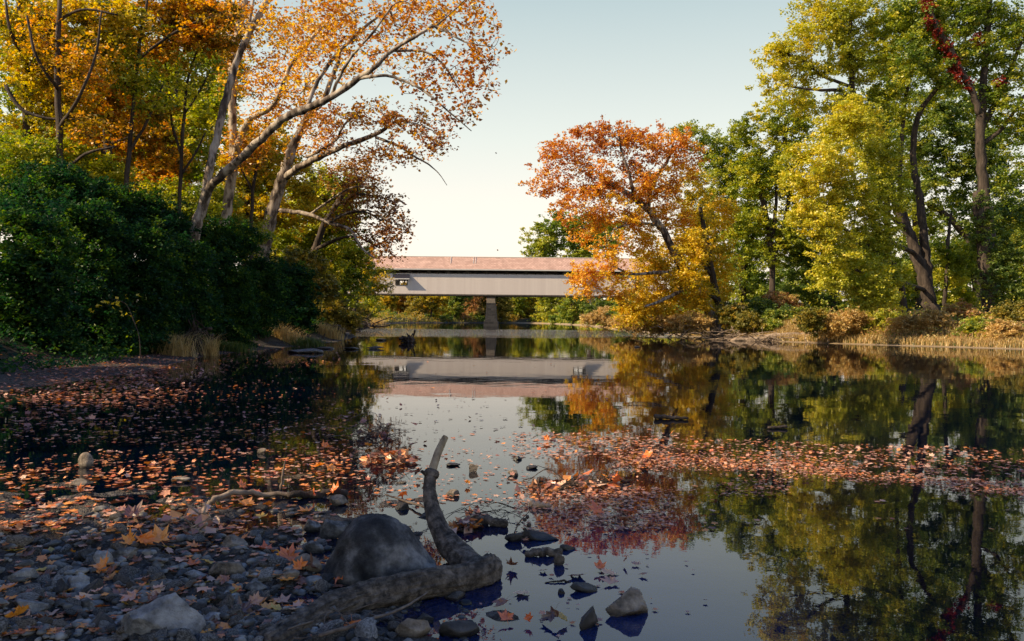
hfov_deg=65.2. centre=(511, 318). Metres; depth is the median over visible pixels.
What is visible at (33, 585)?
gravel stone
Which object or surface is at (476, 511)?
twig heap
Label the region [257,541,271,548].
fallen leaf
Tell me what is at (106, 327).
vine bush
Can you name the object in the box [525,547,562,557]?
driftwood slab
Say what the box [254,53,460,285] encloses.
dark sycamore tree
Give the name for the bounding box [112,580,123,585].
gravel stone
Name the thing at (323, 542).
gravel stone
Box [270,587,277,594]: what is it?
gravel stone
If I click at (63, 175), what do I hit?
vine bush
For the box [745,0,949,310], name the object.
tall maple tree
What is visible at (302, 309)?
vine bush
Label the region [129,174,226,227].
thicket bush
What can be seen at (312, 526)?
stone
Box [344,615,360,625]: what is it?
fallen leaf
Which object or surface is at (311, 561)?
fallen leaf
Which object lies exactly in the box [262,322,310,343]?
grass tuft
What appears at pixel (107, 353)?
bank grass
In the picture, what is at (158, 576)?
gravel stone
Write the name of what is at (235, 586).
fallen leaf
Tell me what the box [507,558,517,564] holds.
fallen leaf
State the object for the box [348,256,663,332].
covered bridge
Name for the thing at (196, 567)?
gravel stone
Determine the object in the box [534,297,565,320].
tree
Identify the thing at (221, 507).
fallen leaf
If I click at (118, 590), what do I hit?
fallen leaf
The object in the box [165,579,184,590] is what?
gravel stone
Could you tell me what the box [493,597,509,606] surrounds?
fallen leaf
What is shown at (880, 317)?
bank bush
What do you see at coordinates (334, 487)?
fallen leaf
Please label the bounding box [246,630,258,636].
gravel stone
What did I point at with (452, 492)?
stone
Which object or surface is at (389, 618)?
gravel stone
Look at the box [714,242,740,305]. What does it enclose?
understory tree
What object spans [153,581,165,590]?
fallen leaf
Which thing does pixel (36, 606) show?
stone
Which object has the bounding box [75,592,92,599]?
fallen leaf
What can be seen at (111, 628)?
gravel stone
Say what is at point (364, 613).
gravel stone
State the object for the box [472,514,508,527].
driftwood chunk
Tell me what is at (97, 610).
gravel stone
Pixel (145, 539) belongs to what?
fallen leaf
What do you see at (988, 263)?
ivy clad tree
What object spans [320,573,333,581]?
gravel stone
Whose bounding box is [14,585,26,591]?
gravel stone
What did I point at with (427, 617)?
gravel stone
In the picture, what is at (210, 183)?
leaning sycamore tree
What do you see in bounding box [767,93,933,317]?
yellow maple tree
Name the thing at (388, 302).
tree
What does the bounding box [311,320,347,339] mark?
grass tuft
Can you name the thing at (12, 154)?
thicket bush
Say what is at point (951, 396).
water
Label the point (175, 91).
leafy green tree
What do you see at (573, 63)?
sky
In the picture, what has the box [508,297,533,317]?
tree
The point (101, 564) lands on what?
fallen leaf
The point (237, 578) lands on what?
gravel stone
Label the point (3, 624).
gravel stone
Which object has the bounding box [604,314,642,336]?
bank bush
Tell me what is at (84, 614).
gravel stone
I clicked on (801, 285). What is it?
understory tree
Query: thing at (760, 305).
bank bush
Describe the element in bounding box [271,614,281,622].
gravel stone
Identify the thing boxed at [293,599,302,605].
fallen leaf
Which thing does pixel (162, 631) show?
gravel stone
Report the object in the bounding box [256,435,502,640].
bent log
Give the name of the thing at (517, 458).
stone
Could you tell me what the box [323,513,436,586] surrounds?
boulder
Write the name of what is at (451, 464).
stone
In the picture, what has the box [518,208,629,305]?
domed tree
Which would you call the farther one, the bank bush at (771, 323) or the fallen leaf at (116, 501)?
the bank bush at (771, 323)
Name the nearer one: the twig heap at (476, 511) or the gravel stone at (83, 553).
the gravel stone at (83, 553)
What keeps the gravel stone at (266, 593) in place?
on the ground at (834, 557)
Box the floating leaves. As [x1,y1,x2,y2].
[516,465,640,493]
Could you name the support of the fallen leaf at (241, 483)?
on the water
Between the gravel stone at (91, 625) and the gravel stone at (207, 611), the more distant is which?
the gravel stone at (207, 611)
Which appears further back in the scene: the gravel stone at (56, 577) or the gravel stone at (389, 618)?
the gravel stone at (56, 577)
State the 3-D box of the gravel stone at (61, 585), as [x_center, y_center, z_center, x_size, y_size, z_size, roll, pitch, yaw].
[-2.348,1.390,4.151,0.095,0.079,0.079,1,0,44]
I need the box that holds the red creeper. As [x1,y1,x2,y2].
[918,0,1009,114]
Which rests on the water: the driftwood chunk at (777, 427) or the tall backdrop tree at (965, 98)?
the driftwood chunk at (777, 427)
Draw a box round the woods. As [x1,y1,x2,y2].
[359,297,681,317]
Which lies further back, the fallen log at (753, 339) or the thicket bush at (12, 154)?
the fallen log at (753, 339)
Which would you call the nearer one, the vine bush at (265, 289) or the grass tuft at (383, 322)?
the vine bush at (265, 289)
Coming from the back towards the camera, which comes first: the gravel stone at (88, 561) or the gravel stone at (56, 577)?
the gravel stone at (88, 561)
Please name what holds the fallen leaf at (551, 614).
on the water
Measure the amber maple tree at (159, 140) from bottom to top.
12.643 m
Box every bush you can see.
[0,125,85,191]
[0,154,131,246]
[0,186,98,357]
[33,186,167,355]
[37,127,145,190]
[80,213,200,353]
[87,179,203,257]
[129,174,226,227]
[135,227,234,347]
[176,210,271,268]
[189,171,279,260]
[197,236,265,348]
[224,247,298,341]
[268,257,327,333]
[275,243,348,338]
[313,300,364,335]
[381,309,406,316]
[403,311,425,316]
[425,312,453,320]
[459,313,472,318]
[469,311,484,320]
[498,313,519,320]
[527,313,545,321]
[544,312,559,323]
[579,305,612,328]
[604,299,631,330]
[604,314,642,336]
[630,314,669,337]
[662,308,715,338]
[712,301,748,336]
[725,310,766,333]
[741,296,777,317]
[754,316,783,333]
[756,290,805,311]
[762,303,805,323]
[783,306,828,342]
[811,313,853,342]
[834,306,875,334]
[863,308,899,330]
[882,308,924,334]
[915,305,956,333]
[942,297,983,320]
[952,316,994,336]
[978,316,1023,341]
[986,298,1023,321]
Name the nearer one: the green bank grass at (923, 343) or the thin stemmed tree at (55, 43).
the thin stemmed tree at (55, 43)
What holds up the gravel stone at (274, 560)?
on the ground at (834, 557)
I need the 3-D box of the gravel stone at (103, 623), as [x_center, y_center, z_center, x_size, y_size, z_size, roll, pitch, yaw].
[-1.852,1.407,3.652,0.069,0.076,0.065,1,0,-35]
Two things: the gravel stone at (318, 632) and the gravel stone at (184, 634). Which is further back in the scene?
the gravel stone at (318, 632)
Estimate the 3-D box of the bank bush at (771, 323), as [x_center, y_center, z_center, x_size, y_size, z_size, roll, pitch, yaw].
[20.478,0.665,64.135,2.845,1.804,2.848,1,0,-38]
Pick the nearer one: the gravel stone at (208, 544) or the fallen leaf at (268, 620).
the fallen leaf at (268, 620)
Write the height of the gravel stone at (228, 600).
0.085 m
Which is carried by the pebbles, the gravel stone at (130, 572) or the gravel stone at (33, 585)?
the gravel stone at (130, 572)
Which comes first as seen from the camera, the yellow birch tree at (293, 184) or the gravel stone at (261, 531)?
the gravel stone at (261, 531)
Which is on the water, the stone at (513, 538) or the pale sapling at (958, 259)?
the stone at (513, 538)
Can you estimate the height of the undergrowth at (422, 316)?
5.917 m
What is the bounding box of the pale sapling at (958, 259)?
[929,213,981,309]
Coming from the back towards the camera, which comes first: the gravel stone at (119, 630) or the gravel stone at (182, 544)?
the gravel stone at (182, 544)
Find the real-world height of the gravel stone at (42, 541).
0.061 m
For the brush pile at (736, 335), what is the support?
on the ground at (834, 557)
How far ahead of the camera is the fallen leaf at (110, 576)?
4.30 m
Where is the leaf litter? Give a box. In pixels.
[0,344,1023,637]
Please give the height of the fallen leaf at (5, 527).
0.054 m
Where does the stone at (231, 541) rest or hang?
on the ground at (834, 557)
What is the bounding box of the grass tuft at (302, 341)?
[283,336,331,345]
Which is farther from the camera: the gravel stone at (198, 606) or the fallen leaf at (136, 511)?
the fallen leaf at (136, 511)
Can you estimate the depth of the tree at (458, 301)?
273.82 m
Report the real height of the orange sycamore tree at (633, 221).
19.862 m
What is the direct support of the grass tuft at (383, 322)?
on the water
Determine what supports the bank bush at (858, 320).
on the ground at (834, 557)
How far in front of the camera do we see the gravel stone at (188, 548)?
5.07 m
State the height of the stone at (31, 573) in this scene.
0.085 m
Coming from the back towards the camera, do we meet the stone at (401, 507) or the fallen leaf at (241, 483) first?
the fallen leaf at (241, 483)
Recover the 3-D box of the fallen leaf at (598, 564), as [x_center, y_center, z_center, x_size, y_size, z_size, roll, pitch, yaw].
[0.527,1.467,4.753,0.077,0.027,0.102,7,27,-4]
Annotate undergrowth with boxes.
[0,305,335,373]
[357,309,523,322]
[542,305,749,333]
[696,300,1023,345]
[699,292,1023,341]
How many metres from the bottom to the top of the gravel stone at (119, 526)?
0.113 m
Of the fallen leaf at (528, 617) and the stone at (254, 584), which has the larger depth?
the stone at (254, 584)
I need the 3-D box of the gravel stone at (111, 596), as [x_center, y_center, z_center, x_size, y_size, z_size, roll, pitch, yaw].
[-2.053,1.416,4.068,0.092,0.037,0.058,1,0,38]
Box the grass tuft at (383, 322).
[366,318,385,325]
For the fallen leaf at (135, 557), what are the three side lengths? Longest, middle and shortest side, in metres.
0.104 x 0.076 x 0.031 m
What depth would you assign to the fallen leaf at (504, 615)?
3.95 m
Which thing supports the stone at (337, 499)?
on the water
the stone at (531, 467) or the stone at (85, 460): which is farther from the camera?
the stone at (531, 467)
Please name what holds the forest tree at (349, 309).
on the ground at (834, 557)
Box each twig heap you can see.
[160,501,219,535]
[293,596,403,640]
[324,412,417,437]
[351,448,421,465]
[444,497,524,532]
[448,510,484,533]
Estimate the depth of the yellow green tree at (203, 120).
46.59 m
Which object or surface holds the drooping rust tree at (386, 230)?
on the ground at (834, 557)
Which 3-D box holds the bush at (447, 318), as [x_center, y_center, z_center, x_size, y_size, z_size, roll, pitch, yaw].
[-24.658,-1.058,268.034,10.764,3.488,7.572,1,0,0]
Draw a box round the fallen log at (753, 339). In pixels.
[730,332,811,340]
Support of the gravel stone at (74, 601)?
on the ground at (834, 557)
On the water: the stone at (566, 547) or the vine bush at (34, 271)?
the stone at (566, 547)
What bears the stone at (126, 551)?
on the ground at (834, 557)
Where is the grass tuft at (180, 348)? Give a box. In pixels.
[140,331,222,357]
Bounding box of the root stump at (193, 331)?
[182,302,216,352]
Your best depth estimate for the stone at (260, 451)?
8.75 m
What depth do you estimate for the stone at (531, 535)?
5.44 m
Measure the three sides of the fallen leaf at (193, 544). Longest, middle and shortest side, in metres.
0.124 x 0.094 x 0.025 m
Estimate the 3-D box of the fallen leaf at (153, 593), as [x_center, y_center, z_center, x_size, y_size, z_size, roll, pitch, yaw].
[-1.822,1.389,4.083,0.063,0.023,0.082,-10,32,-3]
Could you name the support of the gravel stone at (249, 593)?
on the pebbles
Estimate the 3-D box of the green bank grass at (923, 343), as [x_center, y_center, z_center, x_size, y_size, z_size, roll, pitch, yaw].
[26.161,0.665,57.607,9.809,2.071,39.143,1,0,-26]
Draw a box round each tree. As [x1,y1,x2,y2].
[0,0,69,131]
[0,0,174,146]
[0,116,99,189]
[1,0,132,169]
[11,7,142,148]
[40,0,256,301]
[41,100,193,280]
[73,0,179,255]
[111,26,241,137]
[116,74,193,152]
[120,80,238,198]
[129,145,193,191]
[138,41,220,212]
[144,44,225,189]
[162,2,266,175]
[188,0,516,312]
[201,0,355,268]
[207,114,329,265]
[222,117,287,258]
[235,153,303,257]
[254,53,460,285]
[264,161,371,314]
[272,235,367,314]
[311,150,416,263]
[314,228,378,333]
[349,295,375,319]
[351,250,398,311]
[361,296,385,317]
[376,282,402,313]
[396,281,410,312]
[403,284,430,315]
[413,296,456,317]
[443,296,472,318]
[462,297,486,315]
[477,297,486,315]
[496,297,516,321]
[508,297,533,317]
[518,115,723,338]
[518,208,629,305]
[522,297,539,317]
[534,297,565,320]
[555,297,589,323]
[580,298,614,315]
[609,170,745,335]
[662,271,714,314]
[664,119,788,308]
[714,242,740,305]
[715,89,824,293]
[731,264,782,310]
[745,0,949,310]
[764,251,807,308]
[766,180,900,311]
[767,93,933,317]
[788,263,843,309]
[843,0,1022,266]
[869,236,921,308]
[877,0,1023,296]
[879,148,1023,308]
[882,72,1023,307]
[907,240,970,308]
[948,221,975,294]
[963,190,1023,316]
[997,197,1023,295]
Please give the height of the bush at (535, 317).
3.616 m
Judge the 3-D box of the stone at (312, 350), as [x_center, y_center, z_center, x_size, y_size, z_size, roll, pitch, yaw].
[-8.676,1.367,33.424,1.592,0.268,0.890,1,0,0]
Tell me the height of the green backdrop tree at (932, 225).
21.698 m
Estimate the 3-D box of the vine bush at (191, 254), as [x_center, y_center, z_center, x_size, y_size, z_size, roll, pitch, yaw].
[-13.195,-1.132,31.966,3.839,5.060,3.703,1,0,0]
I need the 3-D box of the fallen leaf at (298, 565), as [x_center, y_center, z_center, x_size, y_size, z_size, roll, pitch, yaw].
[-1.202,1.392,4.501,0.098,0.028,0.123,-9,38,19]
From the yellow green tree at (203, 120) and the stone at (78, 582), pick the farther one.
the yellow green tree at (203, 120)
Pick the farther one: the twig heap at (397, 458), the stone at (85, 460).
the twig heap at (397, 458)
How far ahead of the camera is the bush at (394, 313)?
254.56 m
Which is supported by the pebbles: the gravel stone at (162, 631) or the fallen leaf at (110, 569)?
the fallen leaf at (110, 569)
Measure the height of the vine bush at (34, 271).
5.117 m
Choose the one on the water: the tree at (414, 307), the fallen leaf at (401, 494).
the fallen leaf at (401, 494)
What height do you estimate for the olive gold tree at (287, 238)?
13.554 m
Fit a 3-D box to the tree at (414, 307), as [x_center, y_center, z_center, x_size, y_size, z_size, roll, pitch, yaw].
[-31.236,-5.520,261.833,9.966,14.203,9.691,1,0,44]
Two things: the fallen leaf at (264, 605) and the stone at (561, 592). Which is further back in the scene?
the stone at (561, 592)
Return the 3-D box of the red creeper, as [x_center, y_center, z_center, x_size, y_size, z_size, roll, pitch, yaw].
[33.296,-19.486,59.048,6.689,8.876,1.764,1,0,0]
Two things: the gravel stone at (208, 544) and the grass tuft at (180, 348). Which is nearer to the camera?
the gravel stone at (208, 544)
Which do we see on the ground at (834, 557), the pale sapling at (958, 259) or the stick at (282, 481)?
the pale sapling at (958, 259)
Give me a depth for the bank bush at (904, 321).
54.51 m
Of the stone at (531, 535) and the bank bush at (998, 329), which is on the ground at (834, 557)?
the bank bush at (998, 329)
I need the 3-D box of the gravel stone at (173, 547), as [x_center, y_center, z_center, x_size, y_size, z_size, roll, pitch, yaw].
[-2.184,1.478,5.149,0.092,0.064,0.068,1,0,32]
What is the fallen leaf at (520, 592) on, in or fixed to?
on the water
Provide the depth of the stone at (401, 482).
7.25 m
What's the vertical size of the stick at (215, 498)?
0.111 m
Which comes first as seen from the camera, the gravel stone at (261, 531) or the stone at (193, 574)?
the stone at (193, 574)
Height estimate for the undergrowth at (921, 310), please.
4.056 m
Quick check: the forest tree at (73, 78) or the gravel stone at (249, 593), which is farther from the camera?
the forest tree at (73, 78)
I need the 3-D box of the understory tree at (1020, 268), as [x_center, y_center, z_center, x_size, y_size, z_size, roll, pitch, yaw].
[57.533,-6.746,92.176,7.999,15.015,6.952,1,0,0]
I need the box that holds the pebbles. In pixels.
[0,482,478,640]
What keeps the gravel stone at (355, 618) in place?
on the ground at (834, 557)
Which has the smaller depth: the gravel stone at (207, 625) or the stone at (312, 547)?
the gravel stone at (207, 625)
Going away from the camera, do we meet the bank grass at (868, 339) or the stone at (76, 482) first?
the stone at (76, 482)
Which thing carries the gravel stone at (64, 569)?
on the ground at (834, 557)
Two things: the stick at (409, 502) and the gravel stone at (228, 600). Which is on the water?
the stick at (409, 502)
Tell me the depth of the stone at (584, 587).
4.40 m
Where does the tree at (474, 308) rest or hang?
on the ground at (834, 557)
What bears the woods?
on the ground at (834, 557)
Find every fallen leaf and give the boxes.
[0,525,12,528]
[0,583,15,590]
[5,605,28,617]
[11,628,25,633]
[13,605,29,609]
[18,547,35,557]
[33,613,54,618]
[40,569,52,575]
[44,609,61,614]
[45,521,57,525]
[56,591,70,597]
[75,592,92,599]
[92,551,108,571]
[96,566,108,572]
[103,571,115,580]
[105,563,116,575]
[108,497,127,503]
[112,588,126,593]
[119,526,135,546]
[119,584,142,600]
[123,500,146,520]
[128,554,142,562]
[135,528,159,544]
[148,588,160,595]
[152,524,168,547]
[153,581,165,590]
[174,557,188,561]
[186,540,199,546]
[187,557,200,566]
[197,586,212,591]
[215,503,230,509]
[216,572,229,584]
[216,619,230,628]
[231,582,246,590]
[231,594,252,612]
[237,479,245,486]
[237,495,256,505]
[248,591,263,606]
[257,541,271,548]
[258,618,272,623]
[261,600,277,608]
[269,602,281,609]
[274,594,290,602]
[278,543,299,560]
[278,577,294,580]
[292,556,307,569]
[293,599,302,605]
[296,579,305,584]
[299,506,309,511]
[308,553,322,571]
[311,462,324,466]
[321,440,329,449]
[325,463,337,471]
[330,481,338,492]
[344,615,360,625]
[397,491,407,497]
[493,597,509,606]
[497,608,513,624]
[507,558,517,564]
[513,590,528,593]
[524,612,532,621]
[541,602,559,621]
[554,611,572,621]
[587,500,603,514]
[594,559,606,569]
[597,568,617,575]
[600,575,618,583]
[618,514,629,521]
[642,450,651,458]
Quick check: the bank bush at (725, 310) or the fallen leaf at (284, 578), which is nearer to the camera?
the fallen leaf at (284, 578)
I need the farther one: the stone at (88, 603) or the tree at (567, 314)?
the tree at (567, 314)
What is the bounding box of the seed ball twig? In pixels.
[514,505,532,532]
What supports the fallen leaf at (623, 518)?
on the water
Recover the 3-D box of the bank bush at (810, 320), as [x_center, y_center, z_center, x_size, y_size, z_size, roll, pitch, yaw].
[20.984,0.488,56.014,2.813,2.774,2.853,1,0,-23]
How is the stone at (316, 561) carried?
on the ground at (834, 557)
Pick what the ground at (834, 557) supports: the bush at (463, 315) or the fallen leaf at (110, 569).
the bush at (463, 315)
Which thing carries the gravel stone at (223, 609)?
on the ground at (834, 557)
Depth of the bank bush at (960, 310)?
55.62 m
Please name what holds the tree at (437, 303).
on the ground at (834, 557)
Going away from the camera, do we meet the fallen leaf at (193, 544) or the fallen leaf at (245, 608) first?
the fallen leaf at (245, 608)
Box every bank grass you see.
[38,309,303,356]
[691,313,1023,347]
[696,321,1023,347]
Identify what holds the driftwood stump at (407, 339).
in the water
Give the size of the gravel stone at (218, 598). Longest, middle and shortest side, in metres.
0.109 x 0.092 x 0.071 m
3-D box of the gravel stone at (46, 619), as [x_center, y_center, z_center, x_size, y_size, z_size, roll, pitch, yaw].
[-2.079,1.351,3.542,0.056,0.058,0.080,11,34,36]
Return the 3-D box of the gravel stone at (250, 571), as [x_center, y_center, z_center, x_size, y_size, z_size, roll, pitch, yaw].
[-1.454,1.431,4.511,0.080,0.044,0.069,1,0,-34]
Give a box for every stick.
[206,489,287,504]
[279,460,285,489]
[287,488,347,498]
[287,620,313,629]
[319,592,426,637]
[384,494,423,507]
[545,579,571,583]
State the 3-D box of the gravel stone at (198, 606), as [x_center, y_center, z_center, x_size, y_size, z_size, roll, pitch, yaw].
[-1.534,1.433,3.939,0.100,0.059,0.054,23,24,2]
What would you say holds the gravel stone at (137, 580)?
on the ground at (834, 557)
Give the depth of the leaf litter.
7.88 m
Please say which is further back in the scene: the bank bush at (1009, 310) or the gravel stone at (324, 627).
the bank bush at (1009, 310)
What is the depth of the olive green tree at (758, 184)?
83.53 m
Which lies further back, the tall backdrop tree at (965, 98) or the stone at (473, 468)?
the tall backdrop tree at (965, 98)
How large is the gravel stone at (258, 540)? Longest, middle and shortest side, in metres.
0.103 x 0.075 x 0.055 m
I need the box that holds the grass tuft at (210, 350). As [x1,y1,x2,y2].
[197,332,226,355]
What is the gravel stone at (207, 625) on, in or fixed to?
on the ground at (834, 557)
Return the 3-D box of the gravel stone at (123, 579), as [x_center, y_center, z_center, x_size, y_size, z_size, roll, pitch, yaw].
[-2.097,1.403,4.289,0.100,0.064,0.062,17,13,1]
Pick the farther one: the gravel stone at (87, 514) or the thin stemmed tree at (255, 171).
the thin stemmed tree at (255, 171)
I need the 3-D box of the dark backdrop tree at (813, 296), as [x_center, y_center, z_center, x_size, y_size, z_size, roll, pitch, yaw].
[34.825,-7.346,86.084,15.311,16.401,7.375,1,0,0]
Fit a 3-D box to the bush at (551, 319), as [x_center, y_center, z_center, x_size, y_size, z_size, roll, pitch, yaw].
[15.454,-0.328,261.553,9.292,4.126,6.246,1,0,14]
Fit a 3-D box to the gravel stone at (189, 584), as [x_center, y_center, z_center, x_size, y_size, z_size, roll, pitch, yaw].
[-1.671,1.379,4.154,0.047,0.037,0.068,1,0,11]
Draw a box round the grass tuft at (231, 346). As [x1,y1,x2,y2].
[211,341,264,351]
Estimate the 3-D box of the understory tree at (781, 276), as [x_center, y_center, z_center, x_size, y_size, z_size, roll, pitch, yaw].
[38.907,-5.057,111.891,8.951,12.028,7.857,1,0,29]
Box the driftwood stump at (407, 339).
[399,330,415,342]
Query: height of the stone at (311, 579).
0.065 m
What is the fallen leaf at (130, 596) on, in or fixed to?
on the pebbles
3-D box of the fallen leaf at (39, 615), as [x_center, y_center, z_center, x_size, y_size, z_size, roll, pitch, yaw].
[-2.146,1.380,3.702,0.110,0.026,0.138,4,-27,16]
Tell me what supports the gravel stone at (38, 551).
on the ground at (834, 557)
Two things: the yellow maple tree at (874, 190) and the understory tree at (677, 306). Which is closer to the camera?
the yellow maple tree at (874, 190)
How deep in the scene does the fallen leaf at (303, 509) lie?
6.08 m
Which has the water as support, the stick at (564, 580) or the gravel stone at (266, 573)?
the stick at (564, 580)
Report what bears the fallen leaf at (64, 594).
on the pebbles
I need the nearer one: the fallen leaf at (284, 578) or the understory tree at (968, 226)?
the fallen leaf at (284, 578)
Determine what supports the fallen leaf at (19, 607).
on the ground at (834, 557)
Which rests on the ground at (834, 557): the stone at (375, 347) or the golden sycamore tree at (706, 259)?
the golden sycamore tree at (706, 259)
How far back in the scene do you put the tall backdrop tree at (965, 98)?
87.13 m
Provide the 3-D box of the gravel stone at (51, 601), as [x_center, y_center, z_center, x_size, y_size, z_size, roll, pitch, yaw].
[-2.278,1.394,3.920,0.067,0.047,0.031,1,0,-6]
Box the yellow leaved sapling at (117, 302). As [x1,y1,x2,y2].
[88,294,140,364]
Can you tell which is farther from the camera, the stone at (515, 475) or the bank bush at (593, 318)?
the bank bush at (593, 318)
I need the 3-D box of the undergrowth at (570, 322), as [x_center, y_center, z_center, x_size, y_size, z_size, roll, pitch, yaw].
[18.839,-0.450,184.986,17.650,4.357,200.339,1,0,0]
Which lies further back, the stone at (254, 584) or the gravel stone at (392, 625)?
the stone at (254, 584)
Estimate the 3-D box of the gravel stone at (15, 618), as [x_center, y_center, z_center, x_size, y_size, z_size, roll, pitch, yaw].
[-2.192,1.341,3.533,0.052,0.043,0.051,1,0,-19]
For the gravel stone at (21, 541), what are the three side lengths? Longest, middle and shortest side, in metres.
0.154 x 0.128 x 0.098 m
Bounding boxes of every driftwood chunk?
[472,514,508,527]
[529,500,550,508]
[654,414,688,419]
[767,425,787,428]
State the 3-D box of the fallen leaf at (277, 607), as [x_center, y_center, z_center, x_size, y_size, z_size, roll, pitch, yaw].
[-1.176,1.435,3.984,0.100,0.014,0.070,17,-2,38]
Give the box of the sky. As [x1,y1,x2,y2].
[0,0,1023,307]
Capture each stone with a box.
[0,616,7,633]
[6,535,33,548]
[7,568,39,582]
[10,617,20,622]
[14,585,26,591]
[14,598,48,613]
[15,592,38,600]
[15,617,36,628]
[25,547,42,555]
[25,583,40,588]
[30,534,45,545]
[30,588,44,600]
[32,587,44,592]
[36,574,50,583]
[37,616,52,624]
[38,539,47,544]
[40,599,54,605]
[42,583,55,591]
[49,549,59,554]
[51,573,65,583]
[52,578,68,593]
[52,619,68,627]
[57,565,72,573]
[59,544,73,553]
[64,608,76,616]
[64,629,71,637]
[66,598,80,605]
[67,575,89,591]
[68,478,87,487]
[77,611,88,618]
[78,452,93,469]
[78,548,97,560]
[80,597,97,612]
[80,636,89,640]
[81,552,94,561]
[81,578,103,592]
[82,512,94,518]
[83,556,93,565]
[88,623,95,627]
[90,610,114,627]
[92,637,113,640]
[93,550,113,564]
[93,607,113,615]
[98,620,109,628]
[103,523,127,533]
[103,591,117,601]
[103,606,119,612]
[107,623,116,632]
[107,634,124,640]
[109,512,122,520]
[111,540,127,549]
[111,546,137,558]
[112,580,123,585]
[113,574,129,583]
[116,626,124,633]
[118,565,142,578]
[120,592,205,637]
[126,581,138,588]
[129,586,142,591]
[129,633,140,640]
[130,579,140,582]
[138,633,150,640]
[147,565,159,575]
[150,572,165,581]
[151,627,166,636]
[165,543,180,550]
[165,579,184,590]
[171,476,190,484]
[175,546,190,554]
[177,541,188,547]
[177,628,197,640]
[184,569,208,579]
[184,579,196,588]
[186,534,208,543]
[191,602,206,610]
[192,565,201,571]
[195,633,219,640]
[202,562,215,568]
[202,589,215,598]
[202,622,210,629]
[203,612,220,620]
[204,541,212,548]
[204,608,210,614]
[208,561,245,576]
[210,605,219,611]
[211,591,231,604]
[218,594,233,608]
[218,605,227,612]
[221,534,247,548]
[226,628,238,634]
[227,608,244,615]
[228,613,243,626]
[229,604,241,610]
[230,573,246,582]
[232,624,242,628]
[239,616,256,623]
[243,589,259,604]
[244,580,266,591]
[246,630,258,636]
[247,569,259,574]
[251,604,262,610]
[252,502,267,512]
[253,636,263,640]
[254,534,261,544]
[256,529,264,536]
[257,448,265,454]
[258,567,273,581]
[259,561,269,567]
[259,622,274,631]
[262,548,270,553]
[262,590,271,603]
[268,554,287,568]
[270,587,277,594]
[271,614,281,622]
[276,569,299,577]
[279,590,289,596]
[285,594,297,599]
[288,348,323,352]
[294,553,321,572]
[303,519,320,533]
[304,540,325,555]
[304,575,321,582]
[312,630,324,640]
[313,619,343,640]
[314,579,330,592]
[315,538,327,546]
[316,347,333,348]
[319,519,347,545]
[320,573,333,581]
[325,621,348,640]
[329,494,348,505]
[347,613,359,621]
[354,617,377,638]
[360,610,372,616]
[367,346,383,348]
[377,612,394,622]
[387,621,398,631]
[387,631,396,639]
[395,481,405,484]
[395,503,408,511]
[395,618,431,637]
[416,613,433,624]
[439,620,479,637]
[445,591,465,602]
[446,462,459,467]
[446,489,459,498]
[469,464,478,474]
[505,532,521,543]
[507,470,517,477]
[513,456,521,460]
[521,530,556,540]
[526,465,537,469]
[554,552,564,568]
[558,588,564,596]
[560,544,574,551]
[570,582,597,593]
[579,606,597,630]
[605,587,647,619]
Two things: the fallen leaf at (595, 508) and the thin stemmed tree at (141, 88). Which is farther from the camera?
the thin stemmed tree at (141, 88)
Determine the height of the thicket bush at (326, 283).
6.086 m
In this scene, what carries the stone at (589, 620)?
on the water
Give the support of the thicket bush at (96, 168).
on the ground at (834, 557)
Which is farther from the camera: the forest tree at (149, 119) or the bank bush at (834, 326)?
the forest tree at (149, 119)
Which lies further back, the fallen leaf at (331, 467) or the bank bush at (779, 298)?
the bank bush at (779, 298)
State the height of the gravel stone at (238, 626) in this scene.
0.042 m
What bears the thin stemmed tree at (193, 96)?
on the ground at (834, 557)
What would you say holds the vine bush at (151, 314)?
on the ground at (834, 557)
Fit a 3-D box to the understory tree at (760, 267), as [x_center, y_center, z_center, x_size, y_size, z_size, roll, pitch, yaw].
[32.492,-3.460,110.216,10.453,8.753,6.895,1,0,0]
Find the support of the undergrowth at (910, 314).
on the ground at (834, 557)
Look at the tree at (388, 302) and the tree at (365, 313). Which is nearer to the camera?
the tree at (365, 313)
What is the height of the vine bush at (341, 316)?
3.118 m
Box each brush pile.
[317,307,394,332]
[626,321,825,342]
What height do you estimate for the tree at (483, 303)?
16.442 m
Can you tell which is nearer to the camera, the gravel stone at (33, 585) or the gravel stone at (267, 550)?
the gravel stone at (33, 585)
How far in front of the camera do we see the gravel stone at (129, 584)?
4.22 m
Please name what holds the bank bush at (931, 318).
on the ground at (834, 557)
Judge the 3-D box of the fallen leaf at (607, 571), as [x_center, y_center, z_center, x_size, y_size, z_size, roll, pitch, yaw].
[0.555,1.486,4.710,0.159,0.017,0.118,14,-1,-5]
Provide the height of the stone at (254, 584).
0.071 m
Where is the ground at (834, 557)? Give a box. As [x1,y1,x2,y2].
[0,301,1023,640]
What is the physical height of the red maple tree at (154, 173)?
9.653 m
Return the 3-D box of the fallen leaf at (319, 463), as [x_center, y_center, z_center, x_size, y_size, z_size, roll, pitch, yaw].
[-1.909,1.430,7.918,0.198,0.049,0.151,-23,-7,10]
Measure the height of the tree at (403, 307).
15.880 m
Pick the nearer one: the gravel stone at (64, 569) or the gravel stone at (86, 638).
the gravel stone at (86, 638)
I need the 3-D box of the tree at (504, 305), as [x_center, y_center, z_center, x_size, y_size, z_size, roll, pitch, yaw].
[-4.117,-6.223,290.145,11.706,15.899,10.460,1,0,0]
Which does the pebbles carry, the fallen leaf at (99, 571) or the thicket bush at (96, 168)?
the fallen leaf at (99, 571)
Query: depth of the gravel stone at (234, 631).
3.69 m
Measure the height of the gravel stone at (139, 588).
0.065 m

